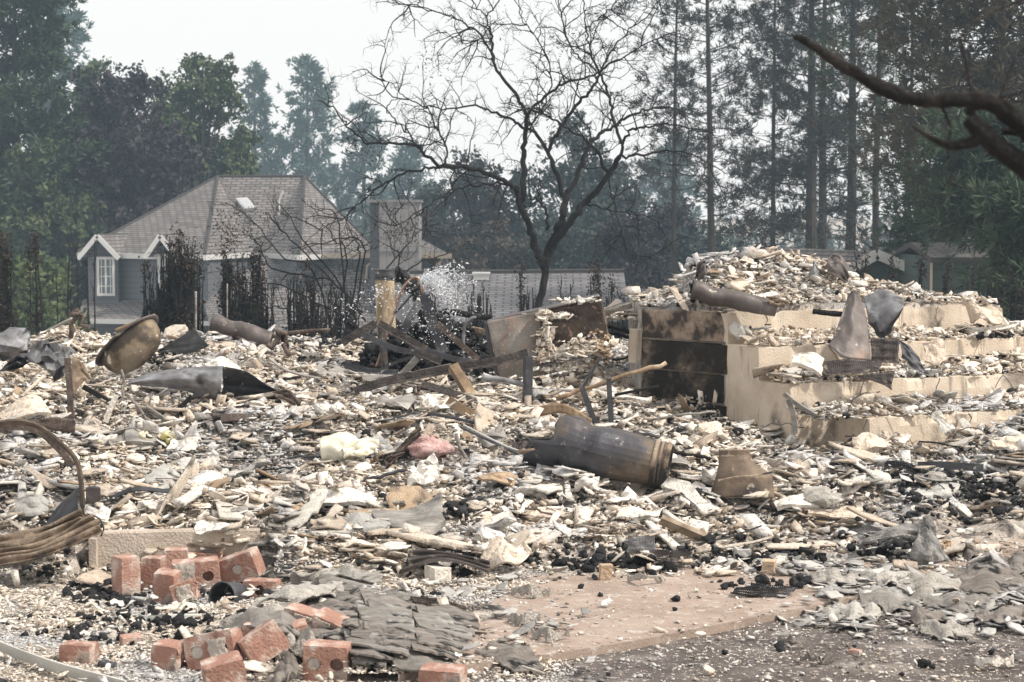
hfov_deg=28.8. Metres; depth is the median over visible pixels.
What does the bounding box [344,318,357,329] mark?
charcoal lump
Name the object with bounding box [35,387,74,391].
plaster fragment
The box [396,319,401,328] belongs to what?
charcoal lump
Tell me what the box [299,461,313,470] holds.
plaster fragment
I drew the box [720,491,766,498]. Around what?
plaster fragment
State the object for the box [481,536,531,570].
curled slab
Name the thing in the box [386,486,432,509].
plaster fragment
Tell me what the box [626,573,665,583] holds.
shingle flake
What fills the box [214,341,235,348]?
plaster fragment
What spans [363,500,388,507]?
plaster fragment
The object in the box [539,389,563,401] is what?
plaster fragment
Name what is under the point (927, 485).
plaster fragment
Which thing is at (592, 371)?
thin rod
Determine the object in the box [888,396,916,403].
plaster fragment
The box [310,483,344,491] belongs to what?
plaster fragment
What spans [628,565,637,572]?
charcoal lump
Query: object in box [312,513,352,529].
plaster fragment
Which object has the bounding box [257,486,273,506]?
plaster fragment
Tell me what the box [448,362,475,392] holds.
timber block
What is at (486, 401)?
plaster fragment
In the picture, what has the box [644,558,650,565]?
charcoal lump
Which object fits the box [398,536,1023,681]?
pavement
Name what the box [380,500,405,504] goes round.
plaster fragment
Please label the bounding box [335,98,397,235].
pine tree
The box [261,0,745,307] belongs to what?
burnt tree
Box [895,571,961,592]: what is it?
shingle flake
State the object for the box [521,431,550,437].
plaster fragment
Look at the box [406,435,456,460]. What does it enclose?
insulation wad
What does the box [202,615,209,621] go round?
charcoal lump
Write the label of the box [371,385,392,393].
plaster fragment
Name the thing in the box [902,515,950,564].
ash cone
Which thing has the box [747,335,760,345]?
plaster fragment
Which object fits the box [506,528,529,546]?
plaster fragment
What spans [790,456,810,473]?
plaster fragment
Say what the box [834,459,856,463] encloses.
plaster fragment
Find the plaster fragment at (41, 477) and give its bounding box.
[21,465,57,489]
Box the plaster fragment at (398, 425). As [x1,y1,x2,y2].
[377,419,415,431]
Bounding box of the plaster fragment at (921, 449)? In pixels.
[913,444,932,455]
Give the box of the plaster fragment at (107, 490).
[98,483,116,496]
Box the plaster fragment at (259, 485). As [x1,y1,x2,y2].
[257,484,282,489]
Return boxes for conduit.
[482,374,537,400]
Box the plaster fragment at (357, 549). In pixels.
[339,546,377,552]
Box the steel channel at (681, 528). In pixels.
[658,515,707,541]
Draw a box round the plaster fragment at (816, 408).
[786,405,825,410]
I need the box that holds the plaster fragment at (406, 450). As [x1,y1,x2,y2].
[394,444,408,454]
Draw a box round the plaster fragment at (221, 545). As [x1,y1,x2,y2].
[187,542,235,547]
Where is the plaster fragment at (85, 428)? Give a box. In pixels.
[75,424,109,434]
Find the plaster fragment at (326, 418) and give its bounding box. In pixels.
[312,412,340,423]
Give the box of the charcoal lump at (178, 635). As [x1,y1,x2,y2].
[173,629,182,639]
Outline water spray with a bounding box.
[332,260,484,364]
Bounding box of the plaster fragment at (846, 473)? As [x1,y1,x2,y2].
[832,468,854,481]
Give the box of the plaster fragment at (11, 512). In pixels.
[7,505,24,517]
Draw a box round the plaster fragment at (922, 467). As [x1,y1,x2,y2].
[912,466,935,469]
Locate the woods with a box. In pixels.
[256,160,968,251]
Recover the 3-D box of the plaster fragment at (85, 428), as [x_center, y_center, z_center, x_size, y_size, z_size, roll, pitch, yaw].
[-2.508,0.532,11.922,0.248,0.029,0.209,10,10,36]
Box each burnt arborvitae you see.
[0,221,22,332]
[20,229,36,337]
[27,218,45,335]
[55,273,59,323]
[67,239,73,324]
[75,238,81,330]
[85,257,89,324]
[91,240,96,330]
[137,252,160,319]
[148,225,181,333]
[169,221,201,332]
[188,227,210,333]
[213,234,243,334]
[230,231,268,327]
[257,252,275,331]
[281,257,304,337]
[293,251,328,338]
[319,275,345,340]
[343,267,365,335]
[426,246,441,308]
[463,281,482,337]
[482,280,491,340]
[514,254,530,311]
[519,286,535,309]
[558,276,573,301]
[586,240,606,305]
[603,272,634,339]
[639,266,653,291]
[848,239,865,277]
[859,237,872,276]
[885,244,900,284]
[913,241,930,288]
[940,246,956,295]
[957,256,986,303]
[986,263,1009,314]
[1002,257,1023,320]
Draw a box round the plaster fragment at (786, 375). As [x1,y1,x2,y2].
[766,372,801,377]
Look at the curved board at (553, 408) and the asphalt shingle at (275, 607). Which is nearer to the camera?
the asphalt shingle at (275, 607)
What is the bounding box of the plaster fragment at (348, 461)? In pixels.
[345,460,373,467]
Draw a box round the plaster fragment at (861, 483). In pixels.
[851,481,870,487]
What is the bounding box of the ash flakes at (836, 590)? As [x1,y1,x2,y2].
[0,328,1023,681]
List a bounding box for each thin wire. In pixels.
[128,413,163,424]
[464,461,522,474]
[532,478,576,483]
[566,475,612,484]
[765,423,803,427]
[801,456,849,465]
[850,391,879,401]
[863,412,909,417]
[951,427,987,436]
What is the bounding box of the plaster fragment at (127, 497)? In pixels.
[115,493,132,505]
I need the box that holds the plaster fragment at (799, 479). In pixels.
[797,477,820,483]
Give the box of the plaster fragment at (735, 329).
[728,321,745,339]
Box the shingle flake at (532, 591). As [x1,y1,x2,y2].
[510,584,551,598]
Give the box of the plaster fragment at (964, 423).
[958,418,978,438]
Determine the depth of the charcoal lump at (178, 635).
8.05 m
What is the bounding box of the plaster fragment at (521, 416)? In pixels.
[501,412,535,418]
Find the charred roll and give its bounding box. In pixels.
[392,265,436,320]
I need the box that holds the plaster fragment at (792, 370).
[784,367,801,374]
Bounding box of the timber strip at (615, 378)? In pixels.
[556,361,666,400]
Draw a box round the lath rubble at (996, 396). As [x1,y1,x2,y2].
[0,244,1023,681]
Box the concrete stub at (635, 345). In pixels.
[628,329,641,362]
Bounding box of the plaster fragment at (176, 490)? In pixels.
[156,454,195,515]
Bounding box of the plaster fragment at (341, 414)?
[301,412,345,420]
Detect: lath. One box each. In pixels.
[103,394,118,422]
[105,487,185,501]
[121,369,124,400]
[125,392,146,419]
[145,405,166,421]
[176,395,192,407]
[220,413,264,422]
[268,357,319,379]
[300,383,350,391]
[350,552,402,564]
[398,547,489,573]
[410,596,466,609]
[422,545,465,553]
[614,385,658,395]
[782,392,816,417]
[786,399,797,433]
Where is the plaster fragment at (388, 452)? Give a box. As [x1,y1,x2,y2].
[374,450,395,456]
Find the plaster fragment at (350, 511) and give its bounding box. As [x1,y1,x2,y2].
[319,508,394,514]
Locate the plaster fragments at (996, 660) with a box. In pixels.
[975,654,1014,667]
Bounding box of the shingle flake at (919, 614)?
[896,605,946,624]
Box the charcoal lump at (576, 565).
[574,562,579,569]
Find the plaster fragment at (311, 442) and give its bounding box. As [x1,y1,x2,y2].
[296,441,319,443]
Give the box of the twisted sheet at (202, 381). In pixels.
[129,366,223,399]
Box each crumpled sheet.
[0,327,30,360]
[0,353,29,371]
[26,338,77,380]
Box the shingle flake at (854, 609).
[819,600,882,623]
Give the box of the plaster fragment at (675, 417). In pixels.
[672,415,691,421]
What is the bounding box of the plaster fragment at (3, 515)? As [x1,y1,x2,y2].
[0,513,6,517]
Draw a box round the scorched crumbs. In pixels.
[0,247,1023,681]
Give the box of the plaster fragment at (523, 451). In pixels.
[516,448,534,453]
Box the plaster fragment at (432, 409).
[418,401,443,417]
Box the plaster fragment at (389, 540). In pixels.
[381,538,412,542]
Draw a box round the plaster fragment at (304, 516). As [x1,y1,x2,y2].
[285,507,314,527]
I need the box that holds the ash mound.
[628,258,999,403]
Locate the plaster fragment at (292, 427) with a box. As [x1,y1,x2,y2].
[280,424,301,429]
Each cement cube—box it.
[424,564,450,582]
[599,563,612,580]
[733,546,750,557]
[762,558,775,573]
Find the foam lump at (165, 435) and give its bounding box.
[97,430,175,445]
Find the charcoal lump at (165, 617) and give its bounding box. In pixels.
[161,612,170,622]
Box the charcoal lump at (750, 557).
[747,554,755,562]
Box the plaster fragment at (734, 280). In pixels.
[723,279,745,282]
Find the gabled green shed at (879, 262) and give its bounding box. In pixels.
[774,248,903,285]
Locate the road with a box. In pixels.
[467,588,1023,681]
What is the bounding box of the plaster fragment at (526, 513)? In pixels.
[521,507,541,515]
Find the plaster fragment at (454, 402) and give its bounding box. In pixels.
[435,395,465,412]
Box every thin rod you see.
[195,291,196,330]
[226,284,227,318]
[362,468,406,481]
[455,433,466,458]
[582,355,602,386]
[701,525,761,543]
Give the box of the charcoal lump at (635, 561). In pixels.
[633,557,639,564]
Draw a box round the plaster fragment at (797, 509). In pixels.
[775,492,801,511]
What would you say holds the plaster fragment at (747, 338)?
on the concrete steps
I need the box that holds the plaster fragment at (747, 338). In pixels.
[741,335,759,345]
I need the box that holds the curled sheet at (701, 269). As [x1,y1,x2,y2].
[695,260,707,280]
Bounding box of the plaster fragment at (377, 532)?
[367,528,401,535]
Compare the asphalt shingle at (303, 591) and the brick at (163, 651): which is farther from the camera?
the asphalt shingle at (303, 591)
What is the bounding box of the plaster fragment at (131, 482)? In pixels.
[120,478,159,487]
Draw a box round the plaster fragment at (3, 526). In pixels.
[0,524,10,528]
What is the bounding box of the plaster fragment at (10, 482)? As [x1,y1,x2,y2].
[0,480,22,483]
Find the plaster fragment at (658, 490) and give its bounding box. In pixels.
[646,488,663,497]
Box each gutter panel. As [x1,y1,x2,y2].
[0,509,82,547]
[0,514,103,565]
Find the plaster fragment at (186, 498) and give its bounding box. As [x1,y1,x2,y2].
[173,484,208,506]
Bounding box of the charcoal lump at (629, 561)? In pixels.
[627,557,633,564]
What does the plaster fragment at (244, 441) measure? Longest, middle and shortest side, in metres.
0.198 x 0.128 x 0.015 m
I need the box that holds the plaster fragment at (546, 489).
[528,482,562,494]
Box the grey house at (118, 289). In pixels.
[76,175,451,337]
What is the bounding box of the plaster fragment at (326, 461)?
[306,460,331,463]
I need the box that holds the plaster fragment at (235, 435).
[230,430,252,439]
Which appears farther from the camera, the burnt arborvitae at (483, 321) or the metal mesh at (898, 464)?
the burnt arborvitae at (483, 321)
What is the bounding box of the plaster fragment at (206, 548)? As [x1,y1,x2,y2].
[200,547,212,550]
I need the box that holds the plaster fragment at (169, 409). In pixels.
[136,406,188,411]
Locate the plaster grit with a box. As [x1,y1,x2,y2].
[0,514,1022,681]
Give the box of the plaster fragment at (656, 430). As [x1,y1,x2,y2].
[647,426,664,433]
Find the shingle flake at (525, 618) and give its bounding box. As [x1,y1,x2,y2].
[507,610,540,625]
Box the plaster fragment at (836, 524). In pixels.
[830,522,852,526]
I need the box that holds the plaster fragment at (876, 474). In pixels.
[864,468,890,480]
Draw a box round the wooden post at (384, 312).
[373,269,395,334]
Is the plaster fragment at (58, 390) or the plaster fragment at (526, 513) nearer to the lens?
the plaster fragment at (526, 513)
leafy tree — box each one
[0,95,106,310]
[1,175,123,306]
[47,60,218,323]
[69,55,114,105]
[132,158,225,211]
[134,67,183,143]
[152,51,264,181]
[187,146,251,190]
[395,177,471,245]
[422,215,485,269]
[436,144,520,259]
[446,213,534,269]
[483,162,545,242]
[519,110,624,266]
[519,208,611,268]
[581,216,676,288]
[583,158,652,265]
[595,198,706,275]
[662,222,735,275]
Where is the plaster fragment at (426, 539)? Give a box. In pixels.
[387,530,482,551]
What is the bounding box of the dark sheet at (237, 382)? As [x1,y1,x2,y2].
[221,367,300,408]
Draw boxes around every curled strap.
[0,419,84,517]
[0,425,73,466]
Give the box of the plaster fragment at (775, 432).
[758,427,783,435]
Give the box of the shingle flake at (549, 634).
[531,626,569,642]
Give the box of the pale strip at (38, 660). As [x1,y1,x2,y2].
[0,641,125,681]
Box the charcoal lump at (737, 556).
[735,554,744,561]
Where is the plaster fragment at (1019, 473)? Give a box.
[1008,470,1023,476]
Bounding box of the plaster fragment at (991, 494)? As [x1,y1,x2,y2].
[987,492,998,496]
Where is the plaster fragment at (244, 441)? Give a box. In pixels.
[240,438,260,445]
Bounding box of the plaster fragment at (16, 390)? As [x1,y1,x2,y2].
[12,386,23,396]
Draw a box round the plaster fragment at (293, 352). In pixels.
[283,350,296,357]
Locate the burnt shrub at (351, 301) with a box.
[195,185,502,339]
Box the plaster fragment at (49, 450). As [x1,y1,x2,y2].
[41,447,59,458]
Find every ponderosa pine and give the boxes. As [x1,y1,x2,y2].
[586,0,819,251]
[593,0,746,286]
[688,0,874,251]
[702,0,918,249]
[741,0,896,248]
[743,0,922,249]
[794,0,958,250]
[830,2,961,233]
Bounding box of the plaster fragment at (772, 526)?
[765,524,780,527]
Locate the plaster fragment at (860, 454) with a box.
[827,441,879,463]
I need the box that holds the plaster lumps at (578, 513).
[0,245,1023,681]
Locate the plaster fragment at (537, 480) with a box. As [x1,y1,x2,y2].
[519,475,542,483]
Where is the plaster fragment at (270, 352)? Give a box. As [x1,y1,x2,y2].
[260,349,275,355]
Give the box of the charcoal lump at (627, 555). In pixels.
[624,551,630,558]
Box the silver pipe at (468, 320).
[462,316,475,357]
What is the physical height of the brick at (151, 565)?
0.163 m
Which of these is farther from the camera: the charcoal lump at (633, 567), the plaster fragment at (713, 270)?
the plaster fragment at (713, 270)
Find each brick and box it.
[59,640,98,663]
[111,554,140,595]
[119,633,141,644]
[141,555,166,590]
[151,638,186,671]
[153,567,181,603]
[164,547,187,568]
[169,577,200,602]
[172,556,220,591]
[183,628,245,670]
[188,551,223,558]
[200,650,246,681]
[219,546,265,582]
[237,619,289,662]
[242,621,254,636]
[243,577,281,597]
[284,602,318,623]
[292,618,307,638]
[302,639,351,681]
[311,607,349,627]
[418,662,466,681]
[848,648,862,654]
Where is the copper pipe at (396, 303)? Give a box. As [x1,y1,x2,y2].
[375,276,423,366]
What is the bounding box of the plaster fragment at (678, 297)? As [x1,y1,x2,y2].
[668,287,688,310]
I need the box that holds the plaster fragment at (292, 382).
[286,380,302,383]
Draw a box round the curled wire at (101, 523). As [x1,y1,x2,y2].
[93,515,103,535]
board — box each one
[48,505,85,515]
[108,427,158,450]
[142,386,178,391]
[170,457,199,469]
[190,519,239,534]
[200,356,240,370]
[211,500,257,516]
[304,364,348,377]
[343,511,390,535]
[362,372,398,381]
[371,363,450,390]
[371,494,445,534]
[376,393,422,409]
[414,393,450,411]
[446,396,474,418]
[479,426,506,447]
[518,403,591,422]
[519,388,555,398]
[525,506,573,522]
[616,506,665,520]
[670,454,690,471]
[691,466,716,474]
[698,421,728,440]
[798,486,841,511]
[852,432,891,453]
[914,471,946,484]
[915,481,959,498]
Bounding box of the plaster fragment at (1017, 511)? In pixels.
[1009,509,1023,512]
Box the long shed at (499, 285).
[409,269,663,336]
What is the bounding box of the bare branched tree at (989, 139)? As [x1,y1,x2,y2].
[792,0,1023,200]
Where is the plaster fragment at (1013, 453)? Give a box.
[999,452,1023,455]
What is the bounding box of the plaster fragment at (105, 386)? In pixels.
[94,385,111,387]
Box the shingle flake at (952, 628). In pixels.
[918,618,975,640]
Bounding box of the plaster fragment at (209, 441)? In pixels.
[199,439,224,442]
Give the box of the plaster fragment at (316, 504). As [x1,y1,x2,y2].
[299,495,324,515]
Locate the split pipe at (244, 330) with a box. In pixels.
[209,315,273,344]
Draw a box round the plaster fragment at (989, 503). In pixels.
[967,498,999,510]
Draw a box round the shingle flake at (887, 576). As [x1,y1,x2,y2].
[860,568,910,584]
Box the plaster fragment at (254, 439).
[247,437,262,440]
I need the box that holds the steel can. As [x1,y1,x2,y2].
[208,581,249,602]
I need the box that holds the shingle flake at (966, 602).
[923,591,997,613]
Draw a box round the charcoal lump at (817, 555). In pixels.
[813,552,825,559]
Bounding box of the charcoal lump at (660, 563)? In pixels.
[655,561,663,565]
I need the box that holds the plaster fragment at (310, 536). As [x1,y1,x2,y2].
[287,532,336,541]
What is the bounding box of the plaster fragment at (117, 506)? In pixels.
[109,503,124,511]
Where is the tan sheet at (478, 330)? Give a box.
[460,326,484,334]
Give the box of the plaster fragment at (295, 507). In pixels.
[285,502,303,509]
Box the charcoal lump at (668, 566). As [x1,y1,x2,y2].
[664,560,677,571]
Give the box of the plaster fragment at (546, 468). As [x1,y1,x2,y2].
[540,467,555,470]
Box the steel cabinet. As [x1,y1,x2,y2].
[484,294,615,378]
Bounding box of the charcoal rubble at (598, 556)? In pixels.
[0,258,1023,681]
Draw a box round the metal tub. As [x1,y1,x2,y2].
[95,314,160,373]
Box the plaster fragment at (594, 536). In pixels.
[583,535,604,537]
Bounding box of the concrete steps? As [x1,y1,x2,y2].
[641,302,1023,449]
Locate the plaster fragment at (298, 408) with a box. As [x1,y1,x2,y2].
[288,405,307,414]
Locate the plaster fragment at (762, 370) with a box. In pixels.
[752,362,783,377]
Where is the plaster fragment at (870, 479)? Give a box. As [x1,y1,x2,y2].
[856,474,883,482]
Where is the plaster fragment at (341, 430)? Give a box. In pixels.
[322,429,345,432]
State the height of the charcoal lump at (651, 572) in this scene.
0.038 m
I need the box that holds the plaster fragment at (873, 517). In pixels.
[846,507,897,526]
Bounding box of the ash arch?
[857,523,918,549]
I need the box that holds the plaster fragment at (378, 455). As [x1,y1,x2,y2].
[371,451,385,462]
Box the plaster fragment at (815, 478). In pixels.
[790,476,821,483]
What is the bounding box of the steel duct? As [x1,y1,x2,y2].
[522,415,673,489]
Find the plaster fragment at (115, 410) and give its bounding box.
[105,407,126,412]
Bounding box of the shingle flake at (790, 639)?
[777,634,810,646]
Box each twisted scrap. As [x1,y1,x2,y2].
[68,308,89,338]
[266,328,290,355]
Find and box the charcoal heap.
[269,312,585,385]
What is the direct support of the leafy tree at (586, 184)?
on the ground
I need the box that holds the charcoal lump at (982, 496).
[979,494,990,500]
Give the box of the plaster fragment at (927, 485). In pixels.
[922,480,932,489]
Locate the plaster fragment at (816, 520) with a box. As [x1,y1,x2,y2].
[810,519,848,527]
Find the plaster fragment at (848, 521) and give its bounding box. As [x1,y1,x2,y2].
[837,518,863,527]
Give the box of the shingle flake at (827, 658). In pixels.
[799,651,832,665]
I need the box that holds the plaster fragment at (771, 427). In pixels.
[761,425,780,431]
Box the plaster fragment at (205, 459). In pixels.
[197,456,219,462]
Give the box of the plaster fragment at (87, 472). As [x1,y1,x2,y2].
[82,468,105,475]
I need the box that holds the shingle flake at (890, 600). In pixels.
[858,586,930,613]
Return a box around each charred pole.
[37,317,71,335]
[115,320,135,331]
[255,328,329,346]
[437,308,492,319]
[607,324,628,333]
[608,331,628,338]
[812,309,841,316]
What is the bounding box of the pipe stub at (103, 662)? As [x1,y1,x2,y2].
[97,658,116,667]
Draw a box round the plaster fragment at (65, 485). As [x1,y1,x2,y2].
[47,478,88,490]
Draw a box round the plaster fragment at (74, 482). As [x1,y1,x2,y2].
[57,480,117,484]
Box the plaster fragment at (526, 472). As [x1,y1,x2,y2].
[522,469,529,479]
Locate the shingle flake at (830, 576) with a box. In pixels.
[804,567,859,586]
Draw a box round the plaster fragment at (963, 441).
[947,435,974,447]
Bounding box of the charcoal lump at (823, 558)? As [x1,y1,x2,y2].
[819,556,826,563]
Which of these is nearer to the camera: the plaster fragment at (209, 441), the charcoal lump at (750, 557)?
the charcoal lump at (750, 557)
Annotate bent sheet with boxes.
[828,291,870,360]
[864,289,903,335]
[869,308,902,336]
[899,340,928,374]
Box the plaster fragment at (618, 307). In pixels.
[604,301,632,315]
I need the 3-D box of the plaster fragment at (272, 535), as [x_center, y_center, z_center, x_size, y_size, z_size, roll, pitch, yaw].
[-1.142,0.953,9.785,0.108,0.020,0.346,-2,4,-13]
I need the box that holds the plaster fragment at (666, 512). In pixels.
[662,508,686,523]
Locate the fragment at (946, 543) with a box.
[941,539,954,556]
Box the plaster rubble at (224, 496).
[0,246,1023,681]
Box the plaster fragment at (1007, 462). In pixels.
[991,459,1023,465]
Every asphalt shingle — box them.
[221,597,299,623]
[222,607,312,636]
[253,581,343,606]
[262,651,302,681]
[275,627,322,660]
[290,563,381,584]
[308,602,358,627]
[310,623,341,640]
[312,584,363,612]
[312,596,354,611]
[317,576,361,597]
[319,567,378,593]
[325,622,347,634]
[342,619,421,662]
[343,628,409,656]
[344,638,394,659]
[348,622,410,648]
[350,654,386,666]
[356,603,414,633]
[359,614,414,639]
[360,589,412,617]
[367,598,411,618]
[381,586,421,610]
[392,653,433,671]
[408,649,447,662]
[411,636,456,659]
[412,612,472,641]
[414,628,463,653]
[415,621,466,644]
[416,604,474,636]
[426,603,478,629]
[441,656,456,662]
[475,641,546,672]
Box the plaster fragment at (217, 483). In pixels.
[208,476,230,487]
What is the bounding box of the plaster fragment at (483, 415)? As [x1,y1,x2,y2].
[474,402,499,431]
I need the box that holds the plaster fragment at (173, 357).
[160,354,182,361]
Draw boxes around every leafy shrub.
[0,251,84,338]
[0,255,93,334]
[422,205,442,249]
[702,244,743,259]
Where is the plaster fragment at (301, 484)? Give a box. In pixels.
[295,480,308,489]
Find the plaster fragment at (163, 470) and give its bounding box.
[143,463,191,492]
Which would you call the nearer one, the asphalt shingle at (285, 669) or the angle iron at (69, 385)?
the asphalt shingle at (285, 669)
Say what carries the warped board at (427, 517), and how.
on the ground
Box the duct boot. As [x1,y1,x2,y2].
[712,449,774,497]
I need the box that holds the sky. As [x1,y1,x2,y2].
[0,0,1023,218]
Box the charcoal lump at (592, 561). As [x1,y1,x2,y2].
[589,558,596,565]
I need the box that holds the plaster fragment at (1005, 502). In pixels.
[991,497,1013,505]
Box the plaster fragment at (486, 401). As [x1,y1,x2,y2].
[472,396,504,405]
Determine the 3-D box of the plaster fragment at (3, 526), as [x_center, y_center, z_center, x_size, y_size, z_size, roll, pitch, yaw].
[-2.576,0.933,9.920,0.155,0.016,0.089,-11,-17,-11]
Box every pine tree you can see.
[0,0,115,308]
[20,1,109,119]
[226,60,280,173]
[255,132,303,174]
[267,53,340,195]
[320,160,361,221]
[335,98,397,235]
[386,138,436,199]
[635,154,684,223]
[641,133,704,235]
[806,0,1023,241]
[817,0,1023,274]
[865,165,974,253]
[877,91,1023,274]
[937,0,1023,124]
[952,168,1023,321]
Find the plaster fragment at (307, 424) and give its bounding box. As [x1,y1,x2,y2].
[296,421,312,428]
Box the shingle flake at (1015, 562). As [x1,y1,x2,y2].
[993,551,1023,573]
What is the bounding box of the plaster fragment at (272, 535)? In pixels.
[268,532,283,538]
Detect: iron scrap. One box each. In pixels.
[273,389,300,405]
[383,452,404,467]
[393,427,420,454]
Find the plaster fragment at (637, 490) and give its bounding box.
[626,483,647,495]
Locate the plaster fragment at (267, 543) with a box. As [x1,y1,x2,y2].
[248,537,289,546]
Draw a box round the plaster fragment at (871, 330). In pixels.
[869,328,877,336]
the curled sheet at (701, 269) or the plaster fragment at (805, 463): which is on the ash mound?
the curled sheet at (701, 269)
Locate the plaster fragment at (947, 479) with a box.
[919,476,951,480]
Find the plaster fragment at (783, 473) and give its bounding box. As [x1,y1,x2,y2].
[773,469,800,477]
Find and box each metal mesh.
[616,536,655,552]
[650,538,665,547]
[652,550,697,565]
[730,585,797,597]
[823,359,882,373]
[858,371,893,389]
[870,337,899,362]
[883,460,918,483]
[919,469,930,473]
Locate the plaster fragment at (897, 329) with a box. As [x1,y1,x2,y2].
[892,325,901,331]
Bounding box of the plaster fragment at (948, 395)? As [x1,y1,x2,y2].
[935,391,957,404]
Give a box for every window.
[96,257,114,295]
[157,257,165,291]
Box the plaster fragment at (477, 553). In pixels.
[471,551,482,554]
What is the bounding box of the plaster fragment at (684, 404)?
[677,393,690,411]
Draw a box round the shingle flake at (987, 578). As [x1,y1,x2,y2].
[950,562,1023,594]
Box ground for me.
[0,219,1023,681]
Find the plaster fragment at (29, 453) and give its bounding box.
[15,446,42,459]
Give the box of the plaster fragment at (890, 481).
[871,479,900,483]
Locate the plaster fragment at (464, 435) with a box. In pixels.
[460,433,474,440]
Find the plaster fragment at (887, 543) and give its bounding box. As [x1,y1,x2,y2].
[861,538,892,553]
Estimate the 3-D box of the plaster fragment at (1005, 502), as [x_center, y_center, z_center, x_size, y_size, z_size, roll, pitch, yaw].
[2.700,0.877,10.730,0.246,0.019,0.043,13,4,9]
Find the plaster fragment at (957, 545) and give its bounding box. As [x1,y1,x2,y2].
[941,537,966,554]
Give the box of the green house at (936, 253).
[890,242,989,303]
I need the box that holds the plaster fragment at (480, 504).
[468,501,486,509]
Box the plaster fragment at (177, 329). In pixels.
[163,324,187,340]
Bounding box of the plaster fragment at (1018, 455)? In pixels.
[1006,454,1023,456]
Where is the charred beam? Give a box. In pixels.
[82,385,110,402]
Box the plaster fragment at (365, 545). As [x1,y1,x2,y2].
[358,544,377,546]
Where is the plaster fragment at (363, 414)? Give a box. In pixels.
[358,409,375,420]
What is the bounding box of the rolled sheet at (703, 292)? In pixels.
[689,279,776,315]
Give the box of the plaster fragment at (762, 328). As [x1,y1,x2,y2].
[749,326,770,330]
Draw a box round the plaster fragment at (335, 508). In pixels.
[316,503,342,524]
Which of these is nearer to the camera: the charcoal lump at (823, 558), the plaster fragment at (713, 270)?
the charcoal lump at (823, 558)
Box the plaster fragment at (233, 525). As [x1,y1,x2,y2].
[219,522,241,532]
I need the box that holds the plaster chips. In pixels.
[0,252,1023,681]
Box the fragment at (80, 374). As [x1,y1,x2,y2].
[72,356,90,396]
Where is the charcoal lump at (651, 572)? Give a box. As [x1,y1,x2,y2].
[646,569,656,574]
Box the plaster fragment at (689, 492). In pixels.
[661,477,717,516]
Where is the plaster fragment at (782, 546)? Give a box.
[763,540,836,549]
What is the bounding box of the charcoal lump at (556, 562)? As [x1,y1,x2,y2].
[551,560,562,565]
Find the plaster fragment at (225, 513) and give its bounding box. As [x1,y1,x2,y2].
[215,502,257,520]
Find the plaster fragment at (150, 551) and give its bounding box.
[143,548,157,554]
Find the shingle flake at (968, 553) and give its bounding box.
[951,547,996,560]
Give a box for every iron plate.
[37,417,75,431]
[45,488,78,525]
[85,486,100,503]
[162,328,208,354]
[688,282,706,303]
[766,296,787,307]
[806,260,821,278]
[822,254,848,282]
[918,461,983,471]
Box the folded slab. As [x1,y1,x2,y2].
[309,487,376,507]
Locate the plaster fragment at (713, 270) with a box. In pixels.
[707,268,719,273]
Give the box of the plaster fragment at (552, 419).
[540,414,555,422]
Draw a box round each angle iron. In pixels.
[64,358,73,418]
[341,320,376,344]
[344,362,397,374]
[353,349,528,395]
[361,331,495,366]
[377,320,427,348]
[378,328,387,368]
[386,355,419,367]
[394,297,421,344]
[399,356,419,373]
[416,349,442,364]
[420,294,448,352]
[421,381,477,403]
[427,412,488,425]
[436,322,480,359]
[460,426,521,454]
[463,424,517,449]
[523,356,532,402]
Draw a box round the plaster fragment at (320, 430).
[306,428,326,432]
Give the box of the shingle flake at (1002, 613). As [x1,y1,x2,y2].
[967,605,1023,624]
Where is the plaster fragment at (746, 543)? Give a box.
[722,535,775,549]
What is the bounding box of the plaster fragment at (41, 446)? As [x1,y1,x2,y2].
[26,444,51,447]
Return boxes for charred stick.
[2,384,37,387]
[26,456,73,466]
[55,433,86,438]
[196,455,242,458]
[255,466,293,471]
[265,376,300,382]
[268,431,314,443]
[280,454,320,458]
[365,413,415,425]
[448,496,485,500]
[525,507,571,520]
[540,387,597,398]
[598,404,655,407]
[612,356,627,360]
[636,431,674,438]
[641,410,715,421]
[673,450,718,462]
[748,504,775,511]
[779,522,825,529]
[919,441,970,449]
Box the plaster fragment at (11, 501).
[5,499,15,503]
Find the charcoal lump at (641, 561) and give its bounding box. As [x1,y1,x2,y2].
[635,556,644,565]
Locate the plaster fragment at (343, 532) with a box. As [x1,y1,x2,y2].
[327,531,356,533]
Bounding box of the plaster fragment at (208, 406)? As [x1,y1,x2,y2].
[198,402,216,409]
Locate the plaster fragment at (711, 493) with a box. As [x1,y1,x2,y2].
[702,490,719,497]
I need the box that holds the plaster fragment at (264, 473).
[255,467,280,480]
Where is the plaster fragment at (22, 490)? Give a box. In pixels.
[17,481,26,497]
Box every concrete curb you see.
[88,535,97,566]
[97,528,259,567]
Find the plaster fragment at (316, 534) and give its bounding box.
[309,529,345,536]
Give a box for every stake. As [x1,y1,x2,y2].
[579,387,597,423]
[606,378,613,422]
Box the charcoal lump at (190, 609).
[177,608,192,613]
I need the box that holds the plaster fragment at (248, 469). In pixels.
[240,465,254,474]
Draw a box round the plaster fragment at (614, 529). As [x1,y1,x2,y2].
[605,527,621,533]
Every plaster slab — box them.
[0,394,51,418]
[14,493,49,518]
[166,437,200,451]
[407,453,441,485]
[475,472,517,485]
[577,518,607,527]
[770,493,819,510]
[791,352,823,376]
[806,506,864,521]
[922,338,946,365]
[928,407,954,436]
[962,295,1002,324]
[988,435,1023,450]
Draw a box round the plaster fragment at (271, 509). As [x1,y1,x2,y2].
[254,506,274,517]

